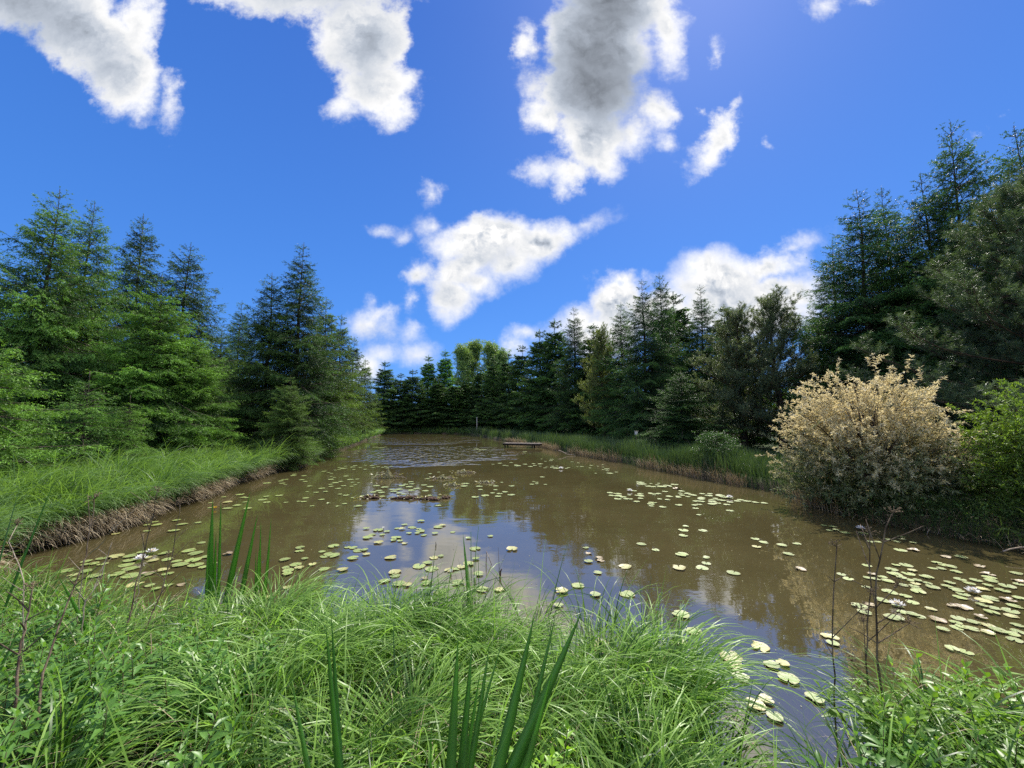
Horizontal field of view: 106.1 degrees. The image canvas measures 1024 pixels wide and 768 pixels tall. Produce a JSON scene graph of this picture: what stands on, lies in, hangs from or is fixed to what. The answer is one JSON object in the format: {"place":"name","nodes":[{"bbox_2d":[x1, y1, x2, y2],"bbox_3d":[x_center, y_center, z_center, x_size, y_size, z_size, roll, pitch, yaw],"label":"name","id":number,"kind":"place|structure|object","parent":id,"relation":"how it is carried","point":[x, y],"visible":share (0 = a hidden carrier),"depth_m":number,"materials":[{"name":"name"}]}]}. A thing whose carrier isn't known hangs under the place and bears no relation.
{"place":"outdoors","nodes":[
{"label":"outdoors","id":0,"kind":"place"},
{"bbox_2d":[0,434,1023,767],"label":"water","id":1,"kind":"structure","parent":0,"point":[528,520],"depth_m":5.84,"materials":[{"name":"liquid"}]},
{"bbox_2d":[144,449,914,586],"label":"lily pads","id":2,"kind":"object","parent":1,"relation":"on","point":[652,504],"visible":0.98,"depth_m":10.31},
{"bbox_2d":[777,671,799,683],"bbox_3d":[2.150,2.280,2.994,0.143,0.004,0.138,-4,-7,36],"label":"lily pad","id":3,"kind":"object","parent":1,"relation":"on","point":[790,677],"visible":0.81,"depth_m":2.99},
{"bbox_2d":[0,422,1023,767],"bbox_3d":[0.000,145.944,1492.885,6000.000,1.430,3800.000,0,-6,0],"label":"ground","id":4,"kind":"structure","parent":0,"point":[150,748],"depth_m":6.13,"materials":[{"name":"soil"}]},
{"bbox_2d":[3,518,28,682],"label":"dead stalk","id":5,"kind":"object","parent":4,"relation":"on","point":[17,521],"visible":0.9,"depth_m":2.32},
{"bbox_2d":[0,581,61,767],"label":"dead stalk","id":6,"kind":"object","parent":4,"relation":"on","point":[24,626],"visible":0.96,"depth_m":1.90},
{"bbox_2d":[0,574,112,672],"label":"leafy herb","id":7,"kind":"object","parent":4,"relation":"on","point":[56,611],"visible":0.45,"depth_m":2.63,"materials":[{"name":"green plant"}]},
{"bbox_2d":[0,483,112,692],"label":"iris plant","id":8,"kind":"object","parent":4,"relation":"on","point":[74,605],"visible":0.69,"depth_m":3.03,"materials":[{"name":"green plant"}]},
{"bbox_2d":[0,337,113,490],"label":"spruce tree","id":9,"kind":"object","parent":4,"relation":"on","point":[22,409],"visible":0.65,"depth_m":8.78,"materials":[{"name":"green plant"}]},
{"bbox_2d":[0,186,126,466],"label":"spruce tree","id":10,"kind":"object","parent":4,"relation":"on","point":[42,325],"visible":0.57,"depth_m":13.01,"materials":[{"name":"green plant"}]},
{"bbox_2d":[0,606,134,759],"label":"leafy herb","id":11,"kind":"object","parent":4,"relation":"on","point":[32,693],"visible":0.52,"depth_m":2.06,"materials":[{"name":"green plant"}]},
{"bbox_2d":[35,491,106,748],"bbox_3d":[-2.402,1.269,2.149,0.176,1.226,0.893,5,-7,-40],"label":"dead stalk","id":12,"kind":"object","parent":4,"relation":"on","point":[50,652],"visible":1,"depth_m":2.08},
{"bbox_2d":[3,200,142,454],"bbox_3d":[-16.912,-1.595,14.864,5.230,11.601,5.324,-3,-6,28],"label":"spruce tree","id":13,"kind":"object","parent":4,"relation":"on","point":[95,273],"visible":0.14,"depth_m":15.11,"materials":[{"name":"green plant"}]},
{"bbox_2d":[0,645,152,767],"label":"leafy herb","id":14,"kind":"object","parent":4,"relation":"on","point":[32,725],"visible":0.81,"depth_m":1.64,"materials":[{"name":"green plant"}]},
{"bbox_2d":[16,371,156,474],"bbox_3d":[-11.976,1.435,10.728,3.261,3.668,2.789,5,-7,-42],"label":"shrub","id":15,"kind":"object","parent":4,"relation":"on","point":[90,429],"visible":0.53,"depth_m":10.66,"materials":[{"name":"green plant"}]},
{"bbox_2d":[78,543,111,640],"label":"dead stalk","id":16,"kind":"object","parent":4,"relation":"on","point":[95,586],"visible":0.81,"depth_m":2.62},
{"bbox_2d":[70,510,133,631],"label":"dead stalk","id":17,"kind":"object","parent":4,"relation":"on","point":[95,575],"visible":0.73,"depth_m":2.78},
{"bbox_2d":[94,395,161,467],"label":"spruce tree","id":18,"kind":"object","parent":4,"relation":"on","point":[129,443],"visible":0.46,"depth_m":11.47,"materials":[{"name":"green plant"}]},
{"bbox_2d":[84,213,185,403],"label":"spruce tree","id":19,"kind":"object","parent":4,"relation":"on","point":[135,281],"visible":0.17,"depth_m":18.83,"materials":[{"name":"green plant"}]},
{"bbox_2d":[47,273,234,465],"bbox_3d":[-13.563,-0.147,14.778,6.162,8.416,5.875,0,-6,3],"label":"spruce tree","id":20,"kind":"object","parent":4,"relation":"on","point":[147,386],"visible":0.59,"depth_m":14.14,"materials":[{"name":"green plant"}]},
{"bbox_2d":[38,617,245,745],"bbox_3d":[-1.886,1.598,2.125,0.727,0.583,0.900,2,-6,-17],"label":"leafy herb","id":21,"kind":"object","parent":4,"relation":"on","point":[138,667],"visible":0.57,"depth_m":1.97,"materials":[{"name":"green plant"}]},
{"bbox_2d":[125,486,168,631],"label":"dead stalk","id":22,"kind":"object","parent":4,"relation":"on","point":[158,491],"visible":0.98,"depth_m":2.89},
{"bbox_2d":[0,462,310,580],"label":"dry grass","id":23,"kind":"structure","parent":4,"relation":"on","point":[107,521],"depth_m":6.88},
{"bbox_2d":[138,497,189,673],"bbox_3d":[-2.526,1.437,2.834,0.179,1.167,0.286,-4,-7,37],"label":"dead stalk","id":24,"kind":"object","parent":4,"relation":"on","point":[168,551],"visible":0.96,"depth_m":2.84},
{"bbox_2d":[113,242,245,441],"bbox_3d":[-17.547,-1.467,19.817,7.788,12.605,7.278,-2,-6,19],"label":"spruce tree","id":25,"kind":"object","parent":4,"relation":"on","point":[189,301],"visible":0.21,"depth_m":20.57,"materials":[{"name":"green plant"}]},
{"bbox_2d":[135,326,250,455],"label":"spruce tree","id":26,"kind":"object","parent":4,"relation":"on","point":[206,401],"visible":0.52,"depth_m":15.53,"materials":[{"name":"green plant"}]},
{"bbox_2d":[133,598,254,667],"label":"leafy herb","id":27,"kind":"object","parent":4,"relation":"on","point":[201,622],"visible":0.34,"depth_m":2.63,"materials":[{"name":"green plant"}]},
{"bbox_2d":[151,698,249,767],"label":"leafy herb","id":28,"kind":"object","parent":4,"relation":"on","point":[201,761],"visible":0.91,"depth_m":1.56,"materials":[{"name":"green plant"}]},
{"bbox_2d":[202,327,250,439],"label":"spruce tree","id":29,"kind":"object","parent":4,"relation":"on","point":[225,353],"visible":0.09,"depth_m":26.23,"materials":[{"name":"green plant"}]},
{"bbox_2d":[204,494,257,613],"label":"iris plant","id":30,"kind":"object","parent":4,"relation":"on","point":[211,566],"visible":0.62,"depth_m":3.57,"materials":[{"name":"green plant"}]},
{"bbox_2d":[0,426,472,549],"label":"bank grass","id":31,"kind":"structure","parent":4,"relation":"on","point":[114,484],"depth_m":8.22,"materials":[{"name":"plant"}]},
{"bbox_2d":[216,303,256,431],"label":"spruce tree","id":32,"kind":"object","parent":4,"relation":"on","point":[236,334],"visible":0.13,"depth_m":28.17,"materials":[{"name":"green plant"}]},
{"bbox_2d":[191,626,288,765],"bbox_3d":[-1.456,1.636,2.049,0.373,0.520,0.544,0,-6,0],"label":"leafy herb","id":33,"kind":"object","parent":4,"relation":"on","point":[263,646],"visible":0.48,"depth_m":2.05,"materials":[{"name":"green plant"}]},
{"bbox_2d":[204,276,316,449],"bbox_3d":[-12.614,-0.591,20.087,6.177,10.596,5.772,0,-6,-4],"label":"spruce tree","id":34,"kind":"object","parent":4,"relation":"on","point":[260,346],"visible":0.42,"depth_m":19.09,"materials":[{"name":"green plant"}]},
{"bbox_2d":[254,523,270,619],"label":"iris plant","id":35,"kind":"object","parent":4,"relation":"on","point":[258,572],"visible":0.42,"depth_m":3.50,"materials":[{"name":"green plant"}]},
{"bbox_2d":[249,377,323,470],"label":"spruce tree","id":36,"kind":"object","parent":4,"relation":"on","point":[290,413],"visible":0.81,"depth_m":15.95,"materials":[{"name":"green plant"}]},
{"bbox_2d":[219,245,370,460],"bbox_3d":[-11.605,-1.619,20.465,7.567,12.501,7.004,1,-6,-12],"label":"spruce tree","id":37,"kind":"object","parent":4,"relation":"on","point":[307,362],"visible":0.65,"depth_m":20.16,"materials":[{"name":"green plant"}]},
{"bbox_2d":[292,682,310,767],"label":"iris plant","id":38,"kind":"object","parent":4,"relation":"on","point":[307,764],"visible":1,"depth_m":1.48,"materials":[{"name":"green plant"}]},
{"bbox_2d":[298,297,364,439],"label":"spruce tree","id":39,"kind":"object","parent":4,"relation":"on","point":[331,327],"visible":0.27,"depth_m":25.80,"materials":[{"name":"green plant"}]},
{"bbox_2d":[320,434,343,457],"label":"leafy shrub","id":40,"kind":"object","parent":4,"relation":"on","point":[333,453],"visible":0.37,"depth_m":21.29,"materials":[{"name":"green plant"}]},
{"bbox_2d":[326,617,343,767],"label":"iris plant","id":41,"kind":"object","parent":4,"relation":"on","point":[336,725],"visible":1,"depth_m":1.44,"materials":[{"name":"green plant"}]},
{"bbox_2d":[323,315,377,437],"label":"spruce tree","id":42,"kind":"object","parent":4,"relation":"on","point":[343,332],"visible":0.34,"depth_m":30.78,"materials":[{"name":"green plant"}]},
{"bbox_2d":[342,337,382,434],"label":"spruce tree","id":43,"kind":"object","parent":4,"relation":"on","point":[352,354],"visible":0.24,"depth_m":37.17,"materials":[{"name":"green plant"}]},
{"bbox_2d":[355,360,387,433],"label":"spruce tree","id":44,"kind":"object","parent":4,"relation":"on","point":[373,414],"visible":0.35,"depth_m":43.88,"materials":[{"name":"green plant"}]},
{"bbox_2d":[367,360,407,428],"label":"spruce tree","id":45,"kind":"object","parent":4,"relation":"on","point":[385,395],"visible":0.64,"depth_m":62.77,"materials":[{"name":"green plant"}]},
{"bbox_2d":[378,373,423,427],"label":"spruce tree","id":46,"kind":"object","parent":4,"relation":"on","point":[400,396],"visible":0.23,"depth_m":65.07,"materials":[{"name":"green plant"}]},
{"bbox_2d":[388,369,430,433],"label":"spruce tree","id":47,"kind":"object","parent":4,"relation":"on","point":[415,409],"visible":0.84,"depth_m":63.32,"materials":[{"name":"green plant"}]},
{"bbox_2d":[366,425,490,433],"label":"grass","id":48,"kind":"structure","parent":4,"relation":"on","point":[419,428],"depth_m":61.36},
{"bbox_2d":[416,355,442,425],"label":"spruce tree","id":49,"kind":"object","parent":4,"relation":"on","point":[428,371],"visible":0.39,"depth_m":68.78,"materials":[{"name":"green plant"}]},
{"bbox_2d":[414,378,454,432],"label":"spruce tree","id":50,"kind":"object","parent":4,"relation":"on","point":[438,395],"visible":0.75,"depth_m":63.81,"materials":[{"name":"green plant"}]},
{"bbox_2d":[434,351,459,407],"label":"spruce tree","id":51,"kind":"object","parent":4,"relation":"on","point":[445,376],"visible":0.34,"depth_m":69.91,"materials":[{"name":"green plant"}]},
{"bbox_2d":[432,381,472,430],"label":"spruce tree","id":52,"kind":"object","parent":4,"relation":"on","point":[453,395],"visible":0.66,"depth_m":63.58,"materials":[{"name":"green plant"}]},
{"bbox_2d":[444,377,479,428],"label":"spruce tree","id":53,"kind":"object","parent":4,"relation":"on","point":[466,387],"visible":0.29,"depth_m":64.97,"materials":[{"name":"green plant"}]},
{"bbox_2d":[451,343,476,397],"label":"poplar tree","id":54,"kind":"object","parent":4,"relation":"on","point":[463,359],"visible":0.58,"depth_m":84.13,"materials":[{"name":"green plant"}]},
{"bbox_2d":[463,537,470,621],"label":"iris plant","id":55,"kind":"object","parent":4,"relation":"on","point":[467,578],"visible":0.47,"depth_m":3.07,"materials":[{"name":"green plant"}]},
{"bbox_2d":[465,338,485,389],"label":"poplar tree","id":56,"kind":"object","parent":4,"relation":"on","point":[475,347],"visible":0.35,"depth_m":87.98,"materials":[{"name":"green plant"}]},
{"bbox_2d":[458,366,497,427],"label":"spruce tree","id":57,"kind":"object","parent":4,"relation":"on","point":[475,395],"visible":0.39,"depth_m":63.13,"materials":[{"name":"green plant"}]},
{"bbox_2d":[467,358,503,428],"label":"spruce tree","id":58,"kind":"object","parent":4,"relation":"on","point":[488,390],"visible":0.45,"depth_m":60.27,"materials":[{"name":"green plant"}]},
{"bbox_2d":[479,339,501,396],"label":"poplar tree","id":59,"kind":"object","parent":4,"relation":"on","point":[489,349],"visible":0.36,"depth_m":85.92,"materials":[{"name":"green plant"}]},
{"bbox_2d":[481,352,516,430],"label":"spruce tree","id":60,"kind":"object","parent":4,"relation":"on","point":[501,386],"visible":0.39,"depth_m":57.42,"materials":[{"name":"green plant"}]},
{"bbox_2d":[495,348,511,377],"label":"poplar tree","id":61,"kind":"object","parent":4,"relation":"on","point":[500,353],"visible":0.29,"depth_m":83.15,"materials":[{"name":"green plant"}]},
{"bbox_2d":[429,611,581,767],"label":"iris plant","id":62,"kind":"object","parent":4,"relation":"on","point":[521,755],"visible":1,"depth_m":1.41,"materials":[{"name":"green plant"}]},
{"bbox_2d":[0,534,1023,767],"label":"sedge grass","id":63,"kind":"structure","parent":4,"relation":"on","point":[683,699],"depth_m":2.07,"materials":[{"name":"plant"}]},
{"bbox_2d":[0,555,1023,767],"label":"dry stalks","id":64,"kind":"object","parent":4,"relation":"on","point":[145,751],"visible":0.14,"depth_m":2.00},
{"bbox_2d":[492,345,535,430],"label":"spruce tree","id":65,"kind":"object","parent":4,"relation":"on","point":[516,371],"visible":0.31,"depth_m":53.41,"materials":[{"name":"green plant"}]},
{"bbox_2d":[507,329,560,432],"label":"spruce tree","id":66,"kind":"object","parent":4,"relation":"on","point":[535,352],"visible":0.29,"depth_m":48.52,"materials":[{"name":"green plant"}]},
{"bbox_2d":[506,719,578,767],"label":"leafy herb","id":67,"kind":"object","parent":4,"relation":"on","point":[555,755],"visible":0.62,"depth_m":1.56,"materials":[{"name":"green plant"}]},
{"bbox_2d":[518,320,572,434],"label":"spruce tree","id":68,"kind":"object","parent":4,"relation":"on","point":[543,395],"visible":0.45,"depth_m":45.48,"materials":[{"name":"green plant"}]},
{"bbox_2d":[535,308,594,435],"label":"spruce tree","id":69,"kind":"object","parent":4,"relation":"on","point":[568,383],"visible":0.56,"depth_m":40.56,"materials":[{"name":"green plant"}]},
{"bbox_2d":[559,323,614,436],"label":"spruce tree","id":70,"kind":"object","parent":4,"relation":"on","point":[587,429],"visible":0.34,"depth_m":39.22,"materials":[{"name":"green plant"}]},
{"bbox_2d":[572,322,620,435],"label":"pine tree","id":71,"kind":"object","parent":4,"relation":"on","point":[601,335],"visible":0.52,"depth_m":33.00,"materials":[{"name":"green plant"}]},
{"bbox_2d":[581,304,644,438],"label":"spruce tree","id":72,"kind":"object","parent":4,"relation":"on","point":[619,343],"visible":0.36,"depth_m":30.92,"materials":[{"name":"green plant"}]},
{"bbox_2d":[611,427,642,444],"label":"leafy shrub","id":73,"kind":"object","parent":4,"relation":"on","point":[625,431],"visible":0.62,"depth_m":23.72,"materials":[{"name":"green plant"}]},
{"bbox_2d":[596,279,705,442],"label":"spruce tree","id":74,"kind":"object","parent":4,"relation":"on","point":[633,410],"visible":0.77,"depth_m":26.71,"materials":[{"name":"green plant"}]},
{"bbox_2d":[623,275,699,435],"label":"spruce tree","id":75,"kind":"object","parent":4,"relation":"on","point":[670,328],"visible":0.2,"depth_m":29.14,"materials":[{"name":"green plant"}]},
{"bbox_2d":[499,436,846,513],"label":"dry reeds","id":76,"kind":"object","parent":4,"relation":"on","point":[581,453],"visible":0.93,"depth_m":13.79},
{"bbox_2d":[644,293,722,435],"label":"spruce tree","id":77,"kind":"object","parent":4,"relation":"on","point":[683,316],"visible":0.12,"depth_m":32.79,"materials":[{"name":"green plant"}]},
{"bbox_2d":[623,371,751,452],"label":"spruce tree","id":78,"kind":"object","parent":4,"relation":"on","point":[678,432],"visible":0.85,"depth_m":19.97,"materials":[{"name":"green plant"}]},
{"bbox_2d":[675,286,742,440],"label":"spruce tree","id":79,"kind":"object","parent":4,"relation":"on","point":[708,350],"visible":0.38,"depth_m":30.14,"materials":[{"name":"green plant"}]},
{"bbox_2d":[686,429,748,466],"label":"leafy shrub","id":80,"kind":"object","parent":4,"relation":"on","point":[717,436],"visible":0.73,"depth_m":13.99,"materials":[{"name":"green plant"}]},
{"bbox_2d":[691,304,772,440],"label":"spruce tree","id":81,"kind":"object","parent":4,"relation":"on","point":[720,310],"visible":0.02,"depth_m":32.15,"materials":[{"name":"green plant"}]},
{"bbox_2d":[461,427,1004,510],"bbox_3d":[2.673,5.126,35.028,6.740,2.322,57.057,2,-6,-16],"label":"reed belt","id":82,"kind":"object","parent":4,"relation":"on","point":[681,455],"visible":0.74,"depth_m":15.50,"materials":[{"name":"plant"}]},
{"bbox_2d":[689,300,798,449],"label":"pine tree","id":83,"kind":"object","parent":4,"relation":"on","point":[732,357],"visible":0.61,"depth_m":20.38,"materials":[{"name":"green plant"}]},
{"bbox_2d":[723,413,778,447],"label":"leafy shrub","id":84,"kind":"object","parent":4,"relation":"on","point":[752,444],"visible":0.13,"depth_m":21.76,"materials":[{"name":"green plant"}]},
{"bbox_2d":[749,390,797,448],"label":"leafy shrub","id":85,"kind":"object","parent":4,"relation":"on","point":[765,441],"visible":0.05,"depth_m":20.53,"materials":[{"name":"green plant"}]},
{"bbox_2d":[710,284,843,452],"bbox_3d":[13.012,-0.758,18.718,5.500,8.418,5.583,1,-6,-13],"label":"pine tree","id":86,"kind":"object","parent":4,"relation":"on","point":[770,306],"visible":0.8,"depth_m":18.37,"materials":[{"name":"green plant"}]},
{"bbox_2d":[772,243,906,450],"bbox_3d":[15.348,-1.446,18.187,7.264,11.106,6.724,-5,-8,43],"label":"spruce tree","id":87,"kind":"object","parent":4,"relation":"on","point":[820,307],"visible":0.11,"depth_m":18.24,"materials":[{"name":"green plant"}]},
{"bbox_2d":[821,539,872,767],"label":"dead stalk","id":88,"kind":"object","parent":4,"relation":"on","point":[860,608],"visible":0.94,"depth_m":2.21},
{"bbox_2d":[844,524,900,763],"bbox_3d":[2.093,1.764,2.277,0.293,1.802,0.253,0,-6,0],"label":"dead stalk","id":89,"kind":"object","parent":4,"relation":"on","point":[863,621],"visible":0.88,"depth_m":2.29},
{"bbox_2d":[765,189,988,459],"bbox_3d":[15.400,-2.323,16.818,8.172,12.807,7.564,4,-7,-36],"label":"spruce tree","id":90,"kind":"object","parent":4,"relation":"on","point":[869,319],"visible":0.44,"depth_m":16.45,"materials":[{"name":"green plant"}]},
{"bbox_2d":[813,668,940,767],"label":"leafy herb","id":91,"kind":"object","parent":4,"relation":"on","point":[855,699],"visible":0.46,"depth_m":1.88,"materials":[{"name":"green plant"}]},
{"bbox_2d":[829,188,926,383],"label":"spruce tree","id":92,"kind":"object","parent":4,"relation":"on","point":[883,214],"visible":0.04,"depth_m":17.70,"materials":[{"name":"green plant"}]},
{"bbox_2d":[755,353,1004,516],"bbox_3d":[7.837,1.017,8.635,3.946,3.609,3.618,0,-6,0],"label":"willow bush","id":93,"kind":"object","parent":4,"relation":"on","point":[848,433],"visible":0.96,"depth_m":7.98,"materials":[{"name":"beige plant"}]},
{"bbox_2d":[849,506,922,696],"bbox_3d":[2.121,1.492,2.194,0.432,1.566,0.160,0,-6,0],"label":"dead stalk","id":94,"kind":"object","parent":4,"relation":"on","point":[875,598],"visible":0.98,"depth_m":2.19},
{"bbox_2d":[798,494,1023,551],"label":"shore litter","id":95,"kind":"object","parent":4,"relation":"on","point":[966,539],"visible":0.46,"depth_m":6.72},
{"bbox_2d":[798,476,1023,550],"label":"shore sedge","id":96,"kind":"object","parent":4,"relation":"on","point":[969,507],"visible":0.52,"depth_m":6.79,"materials":[{"name":"plant"}]},
{"bbox_2d":[817,474,1023,546],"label":"ground cover","id":97,"kind":"object","parent":4,"relation":"on","point":[958,506],"visible":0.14,"depth_m":6.90,"materials":[{"name":"green plant"}]},
{"bbox_2d":[830,161,1023,456],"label":"pine tree","id":98,"kind":"object","parent":4,"relation":"on","point":[1012,230],"visible":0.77,"depth_m":11.53,"materials":[{"name":"green plant"}]},
{"bbox_2d":[844,716,1011,767],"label":"leafy herb","id":99,"kind":"object","parent":4,"relation":"on","point":[896,763],"visible":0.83,"depth_m":1.67,"materials":[{"name":"green plant"}]},
{"bbox_2d":[837,171,1022,464],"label":"spruce tree","id":100,"kind":"object","parent":4,"relation":"on","point":[925,224],"visible":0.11,"depth_m":15.36,"materials":[{"name":"green plant"}]},
{"bbox_2d":[878,120,1023,462],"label":"spruce tree","id":101,"kind":"object","parent":4,"relation":"on","point":[954,187],"visible":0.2,"depth_m":14.48,"materials":[{"name":"green plant"}]},
{"bbox_2d":[887,648,1023,763],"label":"leafy herb","id":102,"kind":"object","parent":4,"relation":"on","point":[962,671],"visible":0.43,"depth_m":2.06,"materials":[{"name":"green plant"}]},
{"bbox_2d":[894,681,1023,767],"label":"leafy herb","id":103,"kind":"object","parent":4,"relation":"on","point":[962,712],"visible":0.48,"depth_m":1.82,"materials":[{"name":"green plant"}]},
{"bbox_2d":[940,378,1023,525],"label":"green bush","id":104,"kind":"object","parent":4,"relation":"on","point":[1006,448],"visible":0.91,"depth_m":6.82,"materials":[{"name":"green plant"}]},
{"bbox_2d":[946,123,1023,460],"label":"spruce tree","id":105,"kind":"object","parent":4,"relation":"on","point":[1011,160],"visible":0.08,"depth_m":13.83,"materials":[{"name":"green plant"}]},
{"bbox_2d":[0,0,1023,410],"label":"sky","id":106,"kind":"structure","parent":0,"point":[449,173],"materials":[{"name":"blue"}]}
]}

